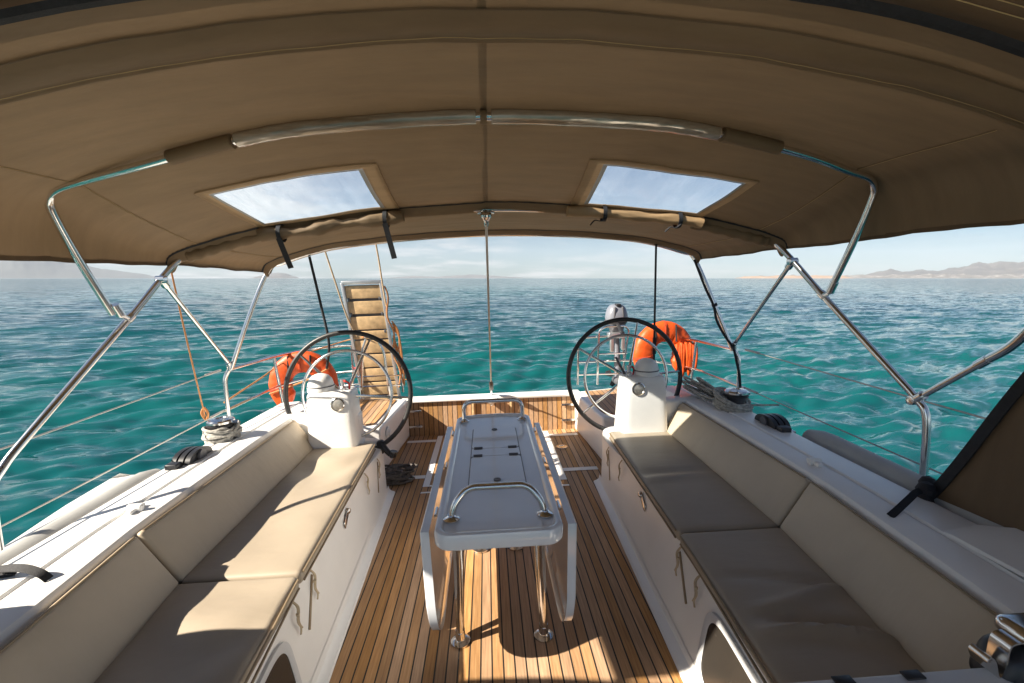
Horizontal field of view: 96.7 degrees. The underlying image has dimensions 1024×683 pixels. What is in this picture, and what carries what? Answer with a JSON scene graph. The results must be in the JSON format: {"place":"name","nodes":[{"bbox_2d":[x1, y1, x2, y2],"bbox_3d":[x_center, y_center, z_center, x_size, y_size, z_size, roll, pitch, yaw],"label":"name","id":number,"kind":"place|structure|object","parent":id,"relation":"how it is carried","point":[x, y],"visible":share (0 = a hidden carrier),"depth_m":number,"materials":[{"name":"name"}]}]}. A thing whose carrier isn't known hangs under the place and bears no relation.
{"place":"outdoors","nodes":[
{"label":"outdoors","id":0,"kind":"place"},
{"bbox_2d":[0,261,154,277],"bbox_3d":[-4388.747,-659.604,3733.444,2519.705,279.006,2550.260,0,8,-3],"label":"mountains","id":1,"kind":"structure","parent":0,"point":[30,269],"depth_m":3797.27,"materials":[{"name":"grey stone"}]},
{"bbox_2d":[253,273,297,277],"bbox_3d":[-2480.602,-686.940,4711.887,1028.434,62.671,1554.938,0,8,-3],"label":"island","id":2,"kind":"structure","parent":0,"point":[278,275],"depth_m":4427.72,"materials":[{"name":"grey stone"}]},
{"bbox_2d":[394,274,520,277],"bbox_3d":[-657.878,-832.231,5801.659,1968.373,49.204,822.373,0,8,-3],"label":"mountains","id":3,"kind":"structure","parent":0,"point":[471,276],"depth_m":5727.37,"materials":[{"name":"grey stone"}]},
{"bbox_2d":[0,278,1023,545],"bbox_3d":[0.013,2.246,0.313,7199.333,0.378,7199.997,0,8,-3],"label":"sea","id":4,"kind":"structure","parent":0,"point":[922,334],"depth_m":14.49,"materials":[{"name":"liquid"}]},
{"bbox_2d":[0,385,1023,682],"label":"sailing yacht","id":5,"kind":"object","parent":4,"relation":"on","point":[646,609],"visible":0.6,"depth_m":2.03,"materials":[{"name":"white wood"}]},
{"bbox_2d":[0,564,52,582],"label":"tie strap","id":6,"kind":"object","parent":5,"relation":"on","point":[11,570],"visible":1,"depth_m":1.41,"materials":[{"name":"black fabric"}]},
{"bbox_2d":[0,537,178,682],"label":"back cushion","id":7,"kind":"object","parent":5,"relation":"on","point":[88,627],"visible":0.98,"depth_m":1.36,"materials":[{"name":"leather"}]},
{"bbox_2d":[125,503,144,515],"bbox_3d":[-1.512,0.667,1.827,0.060,0.030,0.080,-2,8,-3],"label":"deck fairlead","id":8,"kind":"object","parent":5,"relation":"on","point":[131,509],"visible":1,"depth_m":1.81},
{"bbox_2d":[164,446,212,470],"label":"deck block","id":9,"kind":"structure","parent":5,"relation":"on","point":[186,456],"depth_m":2.31,"materials":[{"name":"black plastic"}]},
{"bbox_2d":[95,577,299,682],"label":"seat cushion","id":10,"kind":"object","parent":5,"relation":"on","point":[216,632],"visible":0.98,"depth_m":1.45,"materials":[{"name":"leather"}]},
{"bbox_2d":[206,416,238,437],"bbox_3d":[-1.698,0.524,2.666,0.151,0.158,0.150,6,10,35],"label":"winch","id":11,"kind":"object","parent":5,"relation":"on","point":[229,422],"visible":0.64,"depth_m":2.62,"materials":[{"name":"silver metal"}]},
{"bbox_2d":[201,419,242,443],"bbox_3d":[-1.699,0.532,2.667,0.212,0.106,0.207,-2,8,-3],"label":"rope coil","id":12,"kind":"object","parent":11,"relation":"on","point":[215,436],"visible":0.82,"depth_m":2.59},
{"bbox_2d":[134,420,312,582],"bbox_3d":[-1.376,0.723,2.404,0.169,0.229,1.408,-2,8,-3],"label":"back cushion","id":13,"kind":"object","parent":5,"relation":"on","point":[182,540],"visible":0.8,"depth_m":2.08,"materials":[{"name":"leather"}]},
{"bbox_2d":[181,443,375,583],"bbox_3d":[-1.077,0.818,2.435,0.466,0.076,1.409,-2,8,-3],"label":"seat cushion","id":14,"kind":"object","parent":5,"relation":"on","point":[284,527],"visible":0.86,"depth_m":2.09,"materials":[{"name":"leather"}]},
{"bbox_2d":[223,344,403,415],"bbox_3d":[-1.860,0.377,4.192,0.610,0.666,1.872,4,9,27],"label":"pushpit rail","id":15,"kind":"object","parent":5,"relation":"attached to","point":[228,408],"visible":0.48,"depth_m":3.95,"materials":[{"name":"metal"}]},
{"bbox_2d":[0,369,220,449],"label":"lifeline","id":16,"kind":"object","parent":15,"relation":"attached to","point":[207,374],"visible":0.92,"depth_m":2.32,"materials":[{"name":"metal"}]},
{"bbox_2d":[1,410,224,526],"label":"lifeline","id":17,"kind":"object","parent":15,"relation":"attached to","point":[49,501],"visible":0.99,"depth_m":2.25,"materials":[{"name":"metal"}]},
{"bbox_2d":[223,337,363,402],"bbox_3d":[-1.959,0.184,4.013,0.416,0.312,1.510,3,9,23],"label":"orange line","id":18,"kind":"object","parent":15,"relation":"attached to","point":[277,366],"visible":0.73,"depth_m":3.85,"materials":[{"name":"fabric"}]},
{"bbox_2d":[268,351,338,404],"bbox_3d":[-1.954,0.346,4.253,0.615,0.525,0.195,-2,8,-3],"label":"lifebuoy","id":19,"kind":"object","parent":15,"relation":"hanging from","point":[301,365],"visible":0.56,"depth_m":4.19,"materials":[{"name":"orange plastic"}]},
{"bbox_2d":[307,373,364,448],"bbox_3d":[-1.218,0.530,3.139,0.344,0.644,0.250,-2,8,-3],"label":"helm pedestal","id":20,"kind":"object","parent":5,"relation":"on","point":[332,414],"visible":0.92,"depth_m":3.03,"materials":[{"name":"plastic"}]},
{"bbox_2d":[283,330,412,447],"bbox_3d":[-1.145,0.368,3.177,0.894,0.890,0.152,-2,8,-3],"label":"steering wheel","id":21,"kind":"object","parent":20,"relation":"attached to","point":[391,349],"visible":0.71,"depth_m":3.16,"materials":[{"name":"leather"}]},
{"bbox_2d":[340,280,405,398],"bbox_3d":[-1.379,0.061,4.642,0.588,1.364,0.152,-2,8,-3],"label":"gangway","id":22,"kind":"object","parent":5,"relation":"on","point":[366,308],"visible":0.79,"depth_m":4.60,"materials":[{"name":"wood"}]},
{"bbox_2d":[325,252,357,336],"bbox_3d":[-1.634,-0.450,4.356,0.269,0.829,0.018,-5,9,-31],"label":"tan line","id":23,"kind":"object","parent":22,"relation":"attached to","point":[339,293],"visible":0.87,"depth_m":4.34,"materials":[{"name":"fabric"}]},
{"bbox_2d":[375,244,386,305],"bbox_3d":[-1.287,-0.680,4.444,0.018,0.682,0.149,3,9,23],"label":"tan line","id":24,"kind":"object","parent":22,"relation":"attached to","point":[381,275],"visible":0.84,"depth_m":4.45,"materials":[{"name":"fabric"}]},
{"bbox_2d":[355,337,400,398],"bbox_3d":[-1.343,0.270,4.492,0.460,0.673,0.064,-2,8,-3],"label":"gangway bracket","id":25,"kind":"object","parent":5,"relation":"attached to","point":[362,362],"visible":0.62,"depth_m":4.50,"materials":[{"name":"metal"}]},
{"bbox_2d":[377,439,397,457],"bbox_3d":[-0.878,0.757,3.202,0.162,0.119,0.063,3,8,17],"label":"handle","id":26,"kind":"object","parent":5,"relation":"attached to","point":[383,447],"visible":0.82,"depth_m":3.18,"materials":[{"name":"black plastic"}]},
{"bbox_2d":[385,463,417,485],"bbox_3d":[-0.935,1.037,3.578,0.372,0.122,0.277,-2,8,-3],"label":"rope heap","id":27,"kind":"object","parent":5,"relation":"on","point":[395,473],"visible":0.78,"depth_m":3.53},
{"bbox_2d":[485,224,492,394],"bbox_3d":[-0.180,-0.073,3.627,0.044,1.492,1.799,-2,8,-3],"label":"stern stay","id":28,"kind":"object","parent":5,"relation":"attached to","point":[488,299],"visible":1,"depth_m":3.28,"materials":[{"name":"metal"}]},
{"bbox_2d":[420,398,576,648],"bbox_3d":[-0.074,0.833,2.276,0.564,0.816,1.390,-2,8,-3],"label":"cockpit table","id":29,"kind":"object","parent":5,"relation":"on","point":[497,482],"visible":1,"depth_m":1.87,"materials":[{"name":"plastic"}]},
{"bbox_2d":[0,0,1023,550],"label":"bimini top","id":30,"kind":"object","parent":5,"relation":"attached to","point":[144,132],"visible":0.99,"depth_m":1.63,"materials":[{"name":"brown fabric"}]},
{"bbox_2d":[171,273,208,419],"bbox_3d":[-1.941,0.070,2.762,0.051,1.028,0.631,-4,9,-28],"label":"orange line","id":31,"kind":"object","parent":30,"relation":"hanging from","point":[202,411],"visible":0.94,"depth_m":2.82,"materials":[{"name":"fabric"}]},
{"bbox_2d":[308,256,329,368],"bbox_3d":[-1.431,-0.204,3.464,0.111,0.873,0.187,-2,8,-3],"label":"black line","id":32,"kind":"object","parent":30,"relation":"hanging from","point":[320,302],"visible":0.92,"depth_m":3.38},
{"bbox_2d":[0,0,1023,57],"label":"joining canvas","id":33,"kind":"object","parent":30,"relation":"attached to","point":[998,24],"visible":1,"depth_m":1.05,"materials":[{"name":"brown fabric"}]},
{"bbox_2d":[652,244,656,359],"bbox_3d":[1.109,-0.192,3.536,0.030,1.105,0.028,-2,8,-3],"label":"black line","id":34,"kind":"object","parent":30,"relation":"hanging from","point":[654,332],"visible":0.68,"depth_m":3.51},
{"bbox_2d":[693,259,741,387],"bbox_3d":[1.569,-0.015,3.480,0.400,1.215,0.093,4,9,25],"label":"black cable","id":35,"kind":"object","parent":30,"relation":"attached to","point":[713,305],"visible":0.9,"depth_m":3.43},
{"bbox_2d":[614,357,666,432],"bbox_3d":[0.915,0.438,3.248,0.349,0.671,0.250,-2,8,-3],"label":"helm pedestal","id":36,"kind":"object","parent":5,"relation":"on","point":[641,400],"visible":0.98,"depth_m":3.14,"materials":[{"name":"plastic"}]},
{"bbox_2d":[566,317,681,430],"bbox_3d":[0.837,0.263,3.322,0.872,0.868,0.222,-2,8,-3],"label":"steering wheel","id":37,"kind":"object","parent":36,"relation":"attached to","point":[635,336],"visible":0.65,"depth_m":3.34,"materials":[{"name":"leather"}]},
{"bbox_2d":[577,334,744,388],"bbox_3d":[1.463,0.248,4.354,0.604,0.678,1.864,-5,9,-33],"label":"pushpit rail","id":38,"kind":"object","parent":5,"relation":"attached to","point":[693,368],"visible":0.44,"depth_m":4.21,"materials":[{"name":"metal"}]},
{"bbox_2d":[596,325,629,384],"bbox_3d":[1.094,0.146,4.922,0.360,0.653,0.054,-2,8,-3],"label":"motor bracket","id":39,"kind":"object","parent":38,"relation":"attached to","point":[598,342],"visible":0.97,"depth_m":4.91,"materials":[{"name":"metal"}]},
{"bbox_2d":[604,303,627,386],"bbox_3d":[1.150,0.118,4.918,0.254,1.053,0.542,-2,8,-3],"label":"outboard motor","id":40,"kind":"object","parent":39,"relation":"attached to","point":[617,310],"visible":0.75,"depth_m":4.87,"materials":[{"name":"grey paint"}]},
{"bbox_2d":[633,321,697,376],"bbox_3d":[1.470,0.067,4.405,0.615,0.538,0.204,-2,8,-3],"label":"lifebuoy","id":41,"kind":"object","parent":38,"relation":"hanging from","point":[675,333],"visible":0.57,"depth_m":4.34,"materials":[{"name":"orange plastic"}]},
{"bbox_2d":[745,387,941,474],"bbox_3d":[1.960,0.696,1.119,0.018,0.042,4.801,-1,8,-4],"label":"lifeline","id":42,"kind":"object","parent":38,"relation":"attached to","point":[751,390],"visible":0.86,"depth_m":2.52,"materials":[{"name":"metal"}]},
{"bbox_2d":[745,349,985,418],"bbox_3d":[1.951,0.401,1.078,0.018,0.036,4.801,-1,8,-4],"label":"lifeline","id":43,"kind":"object","parent":38,"relation":"attached to","point":[953,409],"visible":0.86,"depth_m":2.36,"materials":[{"name":"metal"}]},
{"bbox_2d":[609,431,777,539],"bbox_3d":[0.901,0.735,2.604,0.461,0.075,1.284,-2,8,-3],"label":"seat cushion","id":44,"kind":"object","parent":5,"relation":"on","point":[685,489],"visible":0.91,"depth_m":2.32,"materials":[{"name":"leather"}]},
{"bbox_2d":[682,376,778,405],"bbox_3d":[1.443,0.372,3.162,0.258,0.156,0.704,-4,9,-25],"label":"rope hank","id":45,"kind":"object","parent":5,"relation":"on","point":[703,389],"visible":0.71,"depth_m":3.27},
{"bbox_2d":[724,387,749,403],"bbox_3d":[1.463,0.387,2.969,0.151,0.158,0.150,6,10,35],"label":"winch","id":46,"kind":"object","parent":5,"relation":"on","point":[736,395],"visible":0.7,"depth_m":2.92,"materials":[{"name":"silver metal"}]},
{"bbox_2d":[713,387,753,412],"bbox_3d":[1.446,0.399,2.980,0.247,0.164,0.245,-2,8,-3],"label":"rope coil","id":47,"kind":"object","parent":46,"relation":"on","point":[721,402],"visible":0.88,"depth_m":2.91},
{"bbox_2d":[667,402,811,527],"bbox_3d":[1.193,0.618,2.604,0.165,0.230,1.283,-2,8,-3],"label":"back cushion","id":48,"kind":"object","parent":5,"relation":"on","point":[773,489],"visible":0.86,"depth_m":2.34,"materials":[{"name":"leather"}]},
{"bbox_2d":[754,413,795,432],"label":"deck block","id":49,"kind":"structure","parent":5,"relation":"on","point":[778,422],"depth_m":2.58,"materials":[{"name":"black plastic"}]},
{"bbox_2d":[679,528,924,682],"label":"seat cushion","id":50,"kind":"object","parent":5,"relation":"on","point":[791,610],"visible":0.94,"depth_m":1.47,"materials":[{"name":"leather"}]},
{"bbox_2d":[806,457,822,466],"bbox_3d":[1.381,0.545,2.076,0.060,0.030,0.080,-2,8,-3],"label":"deck fairlead","id":51,"kind":"object","parent":5,"relation":"on","point":[816,461],"visible":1,"depth_m":2.06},
{"bbox_2d":[780,482,997,671],"bbox_3d":[1.216,0.769,1.525,0.160,0.234,0.883,0,8,2],"label":"back cushion","id":52,"kind":"object","parent":5,"relation":"on","point":[928,617],"visible":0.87,"depth_m":1.42,"materials":[{"name":"leather"}]},
{"bbox_2d":[887,476,937,517],"bbox_3d":[1.510,0.595,1.701,0.365,0.108,0.071,-5,10,-34],"label":"tie strap","id":53,"kind":"object","parent":5,"relation":"attached to","point":[925,488],"visible":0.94,"depth_m":1.74,"materials":[{"name":"black fabric"}]},
{"bbox_2d":[934,371,1023,530],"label":"side cloth","id":54,"kind":"object","parent":5,"relation":"attached to","point":[982,475],"visible":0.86,"depth_m":1.57,"materials":[{"name":"fabric"}]},
{"bbox_2d":[968,612,1023,682],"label":"chrome bracket","id":55,"kind":"object","parent":5,"relation":"attached to","point":[999,653],"visible":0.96,"depth_m":1.01,"materials":[{"name":"metal"}]},
{"bbox_2d":[86,165,1023,277],"label":"sky","id":56,"kind":"structure","parent":0,"point":[325,194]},
{"bbox_2d":[739,275,850,277],"bbox_3d":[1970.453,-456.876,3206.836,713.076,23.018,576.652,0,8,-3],"label":"beach","id":57,"kind":"structure","parent":0,"point":[812,276],"depth_m":3179.93,"materials":[{"name":"beige sand"}]},
{"bbox_2d":[760,273,1023,277],"bbox_3d":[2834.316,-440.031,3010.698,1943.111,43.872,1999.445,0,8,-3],"label":"shore flats","id":58,"kind":"structure","parent":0,"point":[962,275],"depth_m":3037.77,"materials":[{"name":"beige sand"}]},
{"bbox_2d":[866,261,1023,275],"bbox_3d":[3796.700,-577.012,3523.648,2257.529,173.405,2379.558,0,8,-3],"label":"hills","id":59,"kind":"structure","parent":0,"point":[998,267],"depth_m":3564.60,"materials":[{"name":"grey stone"}]}
]}

